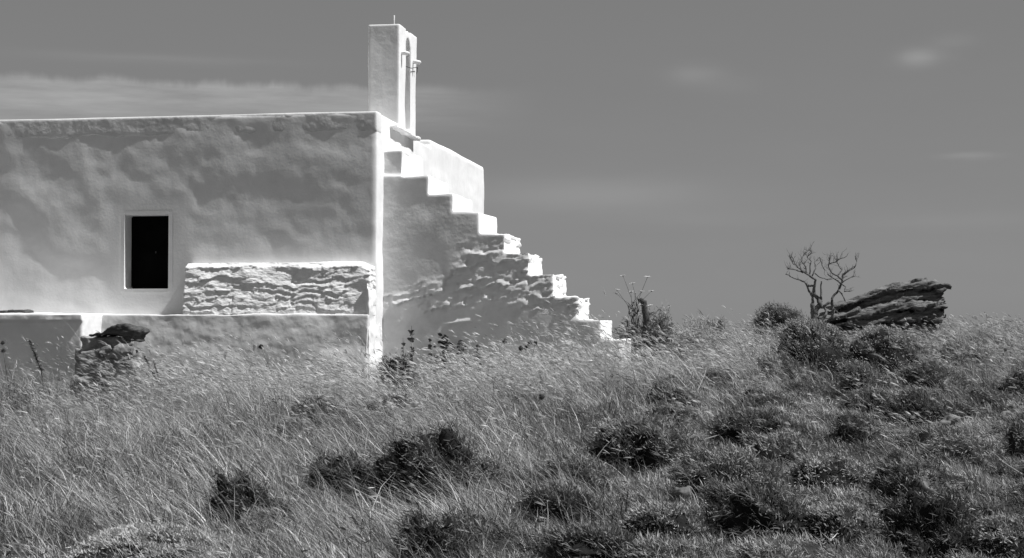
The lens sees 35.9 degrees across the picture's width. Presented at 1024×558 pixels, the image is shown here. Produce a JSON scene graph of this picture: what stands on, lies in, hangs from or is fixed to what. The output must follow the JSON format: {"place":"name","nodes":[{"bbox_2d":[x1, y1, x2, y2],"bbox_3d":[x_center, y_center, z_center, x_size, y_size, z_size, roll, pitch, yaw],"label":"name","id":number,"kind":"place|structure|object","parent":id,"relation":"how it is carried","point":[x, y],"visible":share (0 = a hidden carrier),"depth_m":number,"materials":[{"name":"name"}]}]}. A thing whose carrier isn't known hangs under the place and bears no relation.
{"place":"outdoors","nodes":[
{"label":"outdoors","id":0,"kind":"place"},
{"bbox_2d":[7,309,33,312],"bbox_3d":[-5.525,0.368,17.766,0.229,0.056,0.212,0,-2,10],"label":"slate","id":1,"kind":"object","parent":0,"point":[21,311],"visible":0.67,"depth_m":17.67,"materials":[{"name":"grey stone"}]},
{"bbox_2d":[0,289,1023,557],"bbox_3d":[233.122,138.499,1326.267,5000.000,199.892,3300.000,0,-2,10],"label":"ground","id":2,"kind":"structure","parent":0,"point":[551,550],"depth_m":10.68,"materials":[{"name":"plant"}]},
{"bbox_2d":[1,341,8,380],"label":"thistle","id":3,"kind":"object","parent":2,"relation":"on","point":[3,350],"visible":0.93,"depth_m":16.54,"materials":[{"name":"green plant"}]},
{"bbox_2d":[28,340,43,392],"bbox_3d":[-5.019,1.004,16.698,0.219,0.728,0.080,0,-2,10],"label":"flower spike","id":4,"kind":"object","parent":2,"relation":"on","point":[37,359],"visible":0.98,"depth_m":16.70,"materials":[{"name":"black plant"}]},
{"bbox_2d":[70,336,151,407],"bbox_3d":[-4.223,1.116,16.784,0.852,1.034,0.702,0,-2,10],"label":"rubble heap","id":5,"kind":"object","parent":2,"relation":"on","point":[89,343],"visible":0.46,"depth_m":16.57,"materials":[{"name":"grey stone"}]},
{"bbox_2d":[89,323,149,341],"bbox_3d":[-4.166,0.570,16.767,0.542,0.204,0.418,0,-2,10],"label":"slate","id":6,"kind":"object","parent":5,"relation":"on","point":[128,332],"visible":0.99,"depth_m":16.59,"materials":[{"name":"grey stone"}]},
{"bbox_2d":[143,356,163,407],"bbox_3d":[-3.685,1.061,16.258,0.234,0.543,0.060,0,-2,10],"label":"flower spike","id":7,"kind":"object","parent":2,"relation":"on","point":[146,361],"visible":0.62,"depth_m":16.26,"materials":[{"name":"grey plant"}]},
{"bbox_2d":[152,360,161,393],"bbox_3d":[-3.656,1.076,16.302,0.135,0.486,0.054,0,-2,10],"label":"flower spike","id":8,"kind":"object","parent":2,"relation":"on","point":[154,364],"visible":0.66,"depth_m":16.31,"materials":[{"name":"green plant"}]},
{"bbox_2d":[60,520,256,557],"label":"cushion shrub","id":9,"kind":"object","parent":2,"relation":"on","point":[142,545],"visible":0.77,"depth_m":8.93,"materials":[{"name":"grey plant"}]},
{"bbox_2d":[200,462,303,528],"bbox_3d":[-1.649,1.457,10.149,0.779,0.569,0.547,0,-2,-8],"label":"cushion shrub","id":10,"kind":"object","parent":2,"relation":"on","point":[243,491],"visible":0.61,"depth_m":10.04,"materials":[{"name":"grey plant"}]},
{"bbox_2d":[258,344,275,385],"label":"thistle","id":11,"kind":"object","parent":2,"relation":"on","point":[260,346],"visible":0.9,"depth_m":16.27,"materials":[{"name":"grey plant"}]},
{"bbox_2d":[0,15,630,397],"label":"chapel","id":12,"kind":"structure","parent":2,"relation":"on","point":[373,225],"depth_m":17.77,"materials":[{"name":"white paint"}]},
{"bbox_2d":[121,211,171,291],"bbox_3d":[-4.145,-0.307,18.135,0.612,0.924,0.260,0,-2,10],"label":"window","id":13,"kind":"structure","parent":12,"relation":"in","point":[146,237],"depth_m":18.19,"materials":[{"name":"black paint"}]},
{"bbox_2d":[298,448,378,497],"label":"cushion shrub","id":14,"kind":"object","parent":2,"relation":"on","point":[336,471],"visible":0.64,"depth_m":11.04,"materials":[{"name":"grey plant"}]},
{"bbox_2d":[375,352,420,395],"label":"cushion shrub","id":15,"kind":"object","parent":2,"relation":"on","point":[402,362],"visible":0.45,"depth_m":16.94,"materials":[{"name":"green plant"}]},
{"bbox_2d":[407,326,415,364],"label":"leafy plant","id":16,"kind":"object","parent":2,"relation":"on","point":[411,339],"visible":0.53,"depth_m":17.54,"materials":[{"name":"black plant"}]},
{"bbox_2d":[427,339,432,384],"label":"leafy plant","id":17,"kind":"object","parent":2,"relation":"on","point":[429,347],"visible":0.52,"depth_m":17.50,"materials":[{"name":"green plant"}]},
{"bbox_2d":[359,417,501,508],"bbox_3d":[-0.554,1.278,10.872,0.995,0.703,0.831,-1,-2,36],"label":"cushion shrub","id":18,"kind":"object","parent":2,"relation":"on","point":[445,442],"visible":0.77,"depth_m":10.72,"materials":[{"name":"grey plant"}]},
{"bbox_2d":[389,500,482,557],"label":"cushion shrub","id":19,"kind":"object","parent":2,"relation":"on","point":[427,529],"visible":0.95,"depth_m":8.44,"materials":[{"name":"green plant"}]},
{"bbox_2d":[433,333,452,391],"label":"leafy plant","id":20,"kind":"object","parent":2,"relation":"on","point":[446,342],"visible":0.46,"depth_m":17.40,"materials":[{"name":"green plant"}]},
{"bbox_2d":[451,340,468,377],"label":"leafy plant","id":21,"kind":"object","parent":2,"relation":"on","point":[461,350],"visible":0.32,"depth_m":17.37,"materials":[{"name":"grey plant"}]},
{"bbox_2d":[472,344,480,384],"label":"leafy plant","id":22,"kind":"object","parent":2,"relation":"on","point":[477,349],"visible":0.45,"depth_m":17.30,"materials":[{"name":"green plant"}]},
{"bbox_2d":[0,351,1023,557],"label":"scrub","id":23,"kind":"object","parent":2,"relation":"on","point":[921,475],"visible":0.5,"depth_m":11.17,"materials":[{"name":"grey plant"}]},
{"bbox_2d":[519,341,537,381],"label":"thistle","id":24,"kind":"object","parent":2,"relation":"on","point":[521,348],"visible":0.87,"depth_m":16.50,"materials":[{"name":"grey plant"}]},
{"bbox_2d":[519,478,603,524],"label":"cushion shrub","id":25,"kind":"object","parent":2,"relation":"on","point":[565,493],"visible":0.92,"depth_m":9.84,"materials":[{"name":"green plant"}]},
{"bbox_2d":[542,520,640,557],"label":"cushion shrub","id":26,"kind":"object","parent":2,"relation":"on","point":[578,544],"visible":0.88,"depth_m":8.78,"materials":[{"name":"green plant"}]},
{"bbox_2d":[614,275,652,368],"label":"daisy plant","id":27,"kind":"object","parent":2,"relation":"on","point":[633,315],"visible":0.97,"depth_m":18.82,"materials":[{"name":"grey plant"}]},
{"bbox_2d":[639,298,649,342],"bbox_3d":[1.609,0.686,18.996,0.186,0.923,0.081,0,-2,10],"label":"post","id":28,"kind":"object","parent":2,"relation":"on","point":[645,319],"visible":0.45,"depth_m":18.98,"materials":[{"name":"grey wood"}]},
{"bbox_2d":[612,303,687,368],"bbox_3d":[1.643,0.797,19.034,0.998,1.179,0.890,0,-2,10],"label":"bush","id":29,"kind":"object","parent":2,"relation":"on","point":[653,327],"visible":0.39,"depth_m":18.88,"materials":[{"name":"grey plant"}]},
{"bbox_2d":[577,408,727,475],"bbox_3d":[1.014,1.252,11.783,1.314,0.589,1.028,0,-2,10],"label":"cushion shrub","id":30,"kind":"object","parent":2,"relation":"on","point":[647,435],"visible":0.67,"depth_m":11.58,"materials":[{"name":"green plant"}]},
{"bbox_2d":[617,499,715,540],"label":"cushion shrub","id":31,"kind":"object","parent":2,"relation":"on","point":[660,514],"visible":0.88,"depth_m":9.14,"materials":[{"name":"grey plant"}]},
{"bbox_2d":[671,486,692,498],"bbox_3d":[1.073,1.352,10.014,0.137,0.087,0.121,-1,-2,41],"label":"stone","id":32,"kind":"object","parent":2,"relation":"on","point":[677,492],"visible":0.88,"depth_m":9.97,"materials":[{"name":"grey stone"}]},
{"bbox_2d":[672,311,731,361],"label":"herb clump","id":33,"kind":"object","parent":2,"relation":"on","point":[696,329],"visible":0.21,"depth_m":19.27,"materials":[{"name":"grey plant"}]},
{"bbox_2d":[703,317,730,340],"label":"cushion shrub","id":34,"kind":"object","parent":2,"relation":"on","point":[718,327],"visible":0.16,"depth_m":24.43,"materials":[{"name":"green plant"}]},
{"bbox_2d":[667,438,805,500],"bbox_3d":[1.500,1.313,10.286,0.984,0.575,0.755,0,-2,10],"label":"cushion shrub","id":35,"kind":"object","parent":2,"relation":"on","point":[718,462],"visible":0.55,"depth_m":10.16,"materials":[{"name":"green plant"}]},
{"bbox_2d":[696,471,824,541],"bbox_3d":[1.487,1.349,9.252,0.862,0.486,0.674,0,-2,10],"label":"cushion shrub","id":36,"kind":"object","parent":2,"relation":"on","point":[742,499],"visible":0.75,"depth_m":9.09,"materials":[{"name":"grey plant"}]},
{"bbox_2d":[705,404,817,448],"bbox_3d":[2.035,1.197,12.865,1.002,0.369,0.880,0,-2,10],"label":"cushion shrub","id":37,"kind":"object","parent":2,"relation":"on","point":[737,422],"visible":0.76,"depth_m":12.68,"materials":[{"name":"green plant"}]},
{"bbox_2d":[749,303,806,341],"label":"cushion shrub","id":38,"kind":"object","parent":2,"relation":"on","point":[785,313],"visible":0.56,"depth_m":22.42,"materials":[{"name":"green plant"}]},
{"bbox_2d":[770,316,851,371],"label":"cushion shrub","id":39,"kind":"object","parent":2,"relation":"on","point":[819,330],"visible":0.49,"depth_m":16.71,"materials":[{"name":"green plant"}]},
{"bbox_2d":[785,242,859,322],"bbox_3d":[3.988,0.050,20.298,0.971,1.104,0.571,0,-2,10],"label":"dead tree","id":40,"kind":"object","parent":2,"relation":"on","point":[814,309],"visible":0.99,"depth_m":20.32,"materials":[{"name":"grey wood"}]},
{"bbox_2d":[780,449,875,495],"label":"cushion shrub","id":41,"kind":"object","parent":2,"relation":"on","point":[846,464],"visible":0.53,"depth_m":10.36,"materials":[{"name":"grey plant"}]},
{"bbox_2d":[798,500,893,549],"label":"cushion shrub","id":42,"kind":"object","parent":2,"relation":"on","point":[853,515],"visible":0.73,"depth_m":8.91,"materials":[{"name":"grey plant"}]},
{"bbox_2d":[834,383,895,415],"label":"cushion shrub","id":43,"kind":"object","parent":2,"relation":"on","point":[868,398],"visible":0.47,"depth_m":13.74,"materials":[{"name":"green plant"}]},
{"bbox_2d":[835,357,897,396],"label":"cushion shrub","id":44,"kind":"object","parent":2,"relation":"on","point":[862,372],"visible":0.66,"depth_m":14.46,"materials":[{"name":"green plant"}]},
{"bbox_2d":[817,277,951,336],"bbox_3d":[4.958,0.425,21.178,1.786,0.917,1.181,0,-2,10],"label":"rock outcrop","id":45,"kind":"object","parent":2,"relation":"on","point":[918,301],"visible":0.76,"depth_m":20.80,"materials":[{"name":"grey stone"}]},
{"bbox_2d":[838,324,942,382],"bbox_3d":[3.958,0.839,16.196,1.202,0.766,1.074,0,-2,10],"label":"cushion shrub","id":46,"kind":"object","parent":2,"relation":"on","point":[866,345],"visible":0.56,"depth_m":15.97,"materials":[{"name":"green plant"}]},
{"bbox_2d":[876,384,967,429],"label":"cushion shrub","id":47,"kind":"object","parent":2,"relation":"on","point":[924,401],"visible":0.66,"depth_m":13.11,"materials":[{"name":"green plant"}]},
{"bbox_2d":[866,476,983,557],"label":"cushion shrub","id":48,"kind":"object","parent":2,"relation":"on","point":[941,520],"visible":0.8,"depth_m":8.77,"materials":[{"name":"grey plant"}]},
{"bbox_2d":[937,414,959,426],"bbox_3d":[3.543,1.156,12.844,0.180,0.116,0.136,0,-2,-13],"label":"stone","id":49,"kind":"object","parent":2,"relation":"on","point":[947,422],"visible":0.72,"depth_m":12.80,"materials":[{"name":"grey stone"}]},
{"bbox_2d":[932,339,993,368],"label":"cushion shrub","id":50,"kind":"object","parent":2,"relation":"on","point":[974,355],"visible":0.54,"depth_m":17.10,"materials":[{"name":"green plant"}]},
{"bbox_2d":[963,512,1023,557],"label":"cushion shrub","id":51,"kind":"object","parent":2,"relation":"on","point":[1002,534],"visible":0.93,"depth_m":8.55,"materials":[{"name":"grey plant"}]},
{"bbox_2d":[1000,410,1012,421],"bbox_3d":[4.171,1.168,13.328,0.128,0.118,0.115,0,-2,10],"label":"stone","id":52,"kind":"object","parent":2,"relation":"on","point":[1004,413],"visible":0.3,"depth_m":13.29,"materials":[{"name":"grey stone"}]},
{"bbox_2d":[999,459,1022,474],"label":"dry cane","id":53,"kind":"object","parent":2,"relation":"on","point":[1012,468],"visible":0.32,"depth_m":10.46,"materials":[{"name":"grey plant"}]},
{"bbox_2d":[0,0,1023,344],"label":"sky","id":54,"kind":"structure","parent":0,"point":[691,147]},
{"bbox_2d":[24,362,1013,513],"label":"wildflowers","id":55,"kind":"object","parent":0,"point":[576,435],"visible":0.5,"depth_m":11.95,"materials":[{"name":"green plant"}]}
]}

